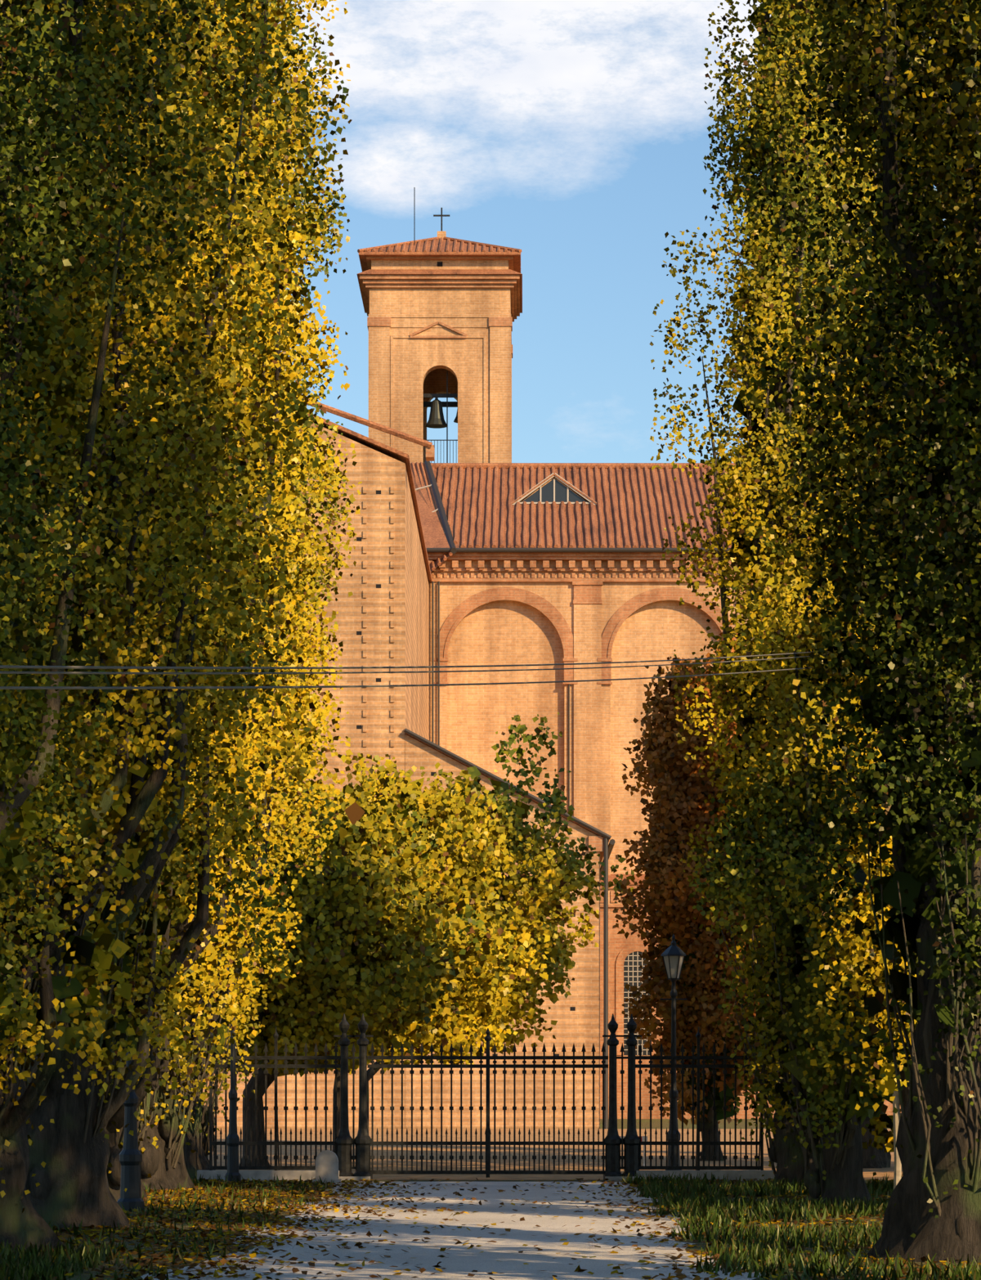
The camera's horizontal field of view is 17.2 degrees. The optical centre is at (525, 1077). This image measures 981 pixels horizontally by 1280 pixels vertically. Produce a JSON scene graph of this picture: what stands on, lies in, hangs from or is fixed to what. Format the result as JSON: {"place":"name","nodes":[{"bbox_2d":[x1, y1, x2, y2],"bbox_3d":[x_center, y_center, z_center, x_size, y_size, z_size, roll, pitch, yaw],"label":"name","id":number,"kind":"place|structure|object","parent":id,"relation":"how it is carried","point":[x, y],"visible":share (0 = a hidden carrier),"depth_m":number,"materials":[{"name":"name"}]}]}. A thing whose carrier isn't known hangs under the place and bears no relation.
{"place":"outdoors","nodes":[
{"label":"outdoors","id":0,"kind":"place"},
{"bbox_2d":[0,651,815,689],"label":"overhead cables","id":1,"kind":"object","parent":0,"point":[168,667],"visible":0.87,"depth_m":19.05,"materials":[{"name":"grey plastic"}]},
{"bbox_2d":[24,1118,979,1279],"bbox_3d":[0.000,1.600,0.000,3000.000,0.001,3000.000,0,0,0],"label":"ground sheet","id":2,"kind":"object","parent":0,"point":[655,1123],"depth_m":34.53,"materials":[{"name":"green soil"}]},
{"bbox_2d":[0,0,136,844],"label":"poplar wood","id":3,"kind":"object","parent":2,"relation":"on","point":[7,471],"visible":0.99,"depth_m":19.11,"materials":[{"name":"green plant"}]},
{"bbox_2d":[0,0,233,1033],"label":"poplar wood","id":4,"kind":"object","parent":2,"relation":"on","point":[24,867],"visible":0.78,"depth_m":24.43,"materials":[{"name":"green plant"}]},
{"bbox_2d":[116,863,144,1212],"bbox_3d":[-4.700,-0.690,38.600,0.440,4.580,0.364,0,0,0],"label":"lamp post","id":5,"kind":"object","parent":2,"relation":"on","point":[130,1157],"visible":0.37,"depth_m":38.52,"materials":[{"name":"black metal"}]},
{"bbox_2d":[0,0,287,1251],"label":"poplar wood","id":6,"kind":"object","parent":2,"relation":"on","point":[139,783],"visible":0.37,"depth_m":29.30,"materials":[{"name":"green plant"}]},
{"bbox_2d":[11,0,349,1230],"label":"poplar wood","id":7,"kind":"object","parent":2,"relation":"on","point":[70,1147],"visible":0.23,"depth_m":34.19,"materials":[{"name":"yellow plant"}]},
{"bbox_2d":[92,0,352,1200],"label":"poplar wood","id":8,"kind":"object","parent":2,"relation":"on","point":[190,993],"visible":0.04,"depth_m":41.14,"materials":[{"name":"yellow plant"}]},
{"bbox_2d":[224,942,241,1182],"bbox_3d":[-4.417,-0.340,49.000,0.440,3.880,0.364,0,0,0],"label":"lamp post","id":9,"kind":"object","parent":2,"relation":"on","point":[232,1140],"visible":0.42,"depth_m":48.95,"materials":[{"name":"black metal"}]},
{"bbox_2d":[137,0,362,1190],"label":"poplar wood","id":10,"kind":"object","parent":2,"relation":"on","point":[163,1165],"visible":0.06,"depth_m":45.51,"materials":[{"name":"yellow plant"}]},
{"bbox_2d":[312,1149,341,1183],"bbox_3d":[-2.982,1.350,48.800,0.420,0.500,0.240,0,0,0],"label":"boundary stone","id":11,"kind":"object","parent":2,"relation":"on","point":[327,1164],"visible":0.88,"depth_m":48.72,"materials":[{"name":"grey stone"}]},
{"bbox_2d":[197,1013,775,1181],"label":"iron gate","id":12,"kind":"structure","parent":2,"relation":"on","point":[362,1141],"depth_m":49.98,"materials":[{"name":"metal"}]},
{"bbox_2d":[0,1172,980,1279],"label":"grass","id":13,"kind":"structure","parent":2,"relation":"on","point":[40,1264],"depth_m":31.60,"materials":[{"name":"green plant"}]},
{"bbox_2d":[1,1177,980,1279],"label":"fallen leaves","id":14,"kind":"object","parent":2,"relation":"on","point":[177,1271],"visible":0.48,"depth_m":33.67,"materials":[{"name":"yellow plant"}]},
{"bbox_2d":[202,187,902,1128],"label":"church","id":15,"kind":"structure","parent":2,"relation":"on","point":[484,550],"depth_m":125.00,"materials":[{"name":"brick"}]},
{"bbox_2d":[650,0,880,1184],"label":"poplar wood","id":16,"kind":"object","parent":2,"relation":"on","point":[765,460],"visible":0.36,"depth_m":47.08,"materials":[{"name":"green plant"}]},
{"bbox_2d":[688,482,903,1206],"bbox_3d":[3.819,-2.833,40.083,3.550,8.865,3.922,0,0,0],"label":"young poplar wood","id":17,"kind":"object","parent":2,"relation":"on","point":[832,1116],"visible":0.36,"depth_m":39.67,"materials":[{"name":"green plant"}]},
{"bbox_2d":[734,372,901,1153],"bbox_3d":[7.710,-4.840,45.664,8.567,12.910,8.284,0,0,-37],"label":"tree","id":18,"kind":"object","parent":2,"relation":"on","point":[885,1120],"visible":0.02,"depth_m":46.20,"materials":[{"name":"green plant"}]},
{"bbox_2d":[782,624,919,1111],"bbox_3d":[4.059,-1.732,34.628,2.548,6.665,2.321,0,0,0],"label":"staked sapling wood","id":19,"kind":"object","parent":2,"relation":"on","point":[858,947],"visible":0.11,"depth_m":34.30,"materials":[{"name":"yellow plant"}]},
{"bbox_2d":[736,0,980,1263],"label":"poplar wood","id":20,"kind":"object","parent":2,"relation":"on","point":[933,1205],"visible":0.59,"depth_m":28.19,"materials":[{"name":"green plant"}]},
{"bbox_2d":[741,0,980,1062],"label":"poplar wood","id":21,"kind":"object","parent":2,"relation":"on","point":[960,324],"visible":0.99,"depth_m":22.56,"materials":[{"name":"green plant"}]},
{"bbox_2d":[893,1091,902,1189],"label":"tree stakes","id":22,"kind":"object","parent":2,"relation":"on","point":[898,1164],"visible":0.27,"depth_m":34.57,"materials":[{"name":"brown wood"}]},
{"bbox_2d":[949,0,980,191],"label":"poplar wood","id":23,"kind":"object","parent":2,"relation":"on","point":[955,86],"visible":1,"depth_m":11.43,"materials":[{"name":"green plant"}]},
{"bbox_2d":[964,22,980,497],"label":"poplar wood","id":24,"kind":"object","parent":2,"relation":"on","point":[973,27],"visible":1,"depth_m":17.28,"materials":[{"name":"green plant"}]},
{"bbox_2d":[140,1128,902,1279],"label":"gravel path","id":25,"kind":"structure","parent":0,"point":[460,1261],"depth_m":35.61,"materials":[{"name":"grey gravel"}]},
{"bbox_2d":[179,0,353,1178],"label":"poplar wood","id":26,"kind":"object","parent":25,"relation":"on","point":[196,1137],"visible":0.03,"depth_m":51.42,"materials":[{"name":"yellow plant"}]},
{"bbox_2d":[216,762,471,1166],"bbox_3d":[-4.332,-1.934,56.902,6.791,7.089,6.071,0,0,0],"label":"tree","id":27,"kind":"object","parent":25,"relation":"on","point":[343,927],"visible":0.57,"depth_m":55.56,"materials":[{"name":"green plant"}]},
{"bbox_2d":[256,718,530,1153],"bbox_3d":[-2.936,-2.812,59.906,6.274,8.836,6.044,0,0,-37],"label":"tree","id":28,"kind":"object","parent":25,"relation":"on","point":[413,867],"visible":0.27,"depth_m":59.59,"materials":[{"name":"yellow plant"}]},
{"bbox_2d":[323,712,635,1131],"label":"tree","id":29,"kind":"object","parent":25,"relation":"on","point":[541,891],"visible":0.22,"depth_m":70.79,"materials":[{"name":"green plant"}]},
{"bbox_2d":[660,934,687,1170],"bbox_3d":[2.413,-0.361,52.500,0.440,3.922,0.364,0,0,0],"label":"lamp post","id":30,"kind":"object","parent":25,"relation":"on","point":[673,954],"visible":0.85,"depth_m":52.45,"materials":[{"name":"black metal"}]},
{"bbox_2d":[612,619,768,1161],"bbox_3d":[3.516,-3.568,61.734,3.699,10.336,3.567,0,0,0],"label":"tree","id":31,"kind":"object","parent":25,"relation":"on","point":[680,810],"visible":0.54,"depth_m":61.20,"materials":[{"name":"brown plant"}]},
{"bbox_2d":[710,176,838,664],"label":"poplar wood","id":32,"kind":"object","parent":25,"relation":"on","point":[734,419],"visible":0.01,"depth_m":66.64,"materials":[{"name":"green plant"}]},
{"bbox_2d":[799,0,936,1168],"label":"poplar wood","id":33,"kind":"object","parent":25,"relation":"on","point":[882,1159],"depth_m":56.71,"materials":[{"name":"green plant"}]},
{"bbox_2d":[269,0,945,462],"label":"sky","id":34,"kind":"structure","parent":0,"point":[572,136],"materials":[{"name":"blue"}]},
{"bbox_2d":[619,1136,647,1166],"bbox_3d":[1.904,1.329,58.000,0.586,0.542,0.440,0,0,0],"label":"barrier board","id":35,"kind":"object","parent":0,"point":[643,1138],"visible":0.23,"depth_m":57.98,"materials":[{"name":"grey"}]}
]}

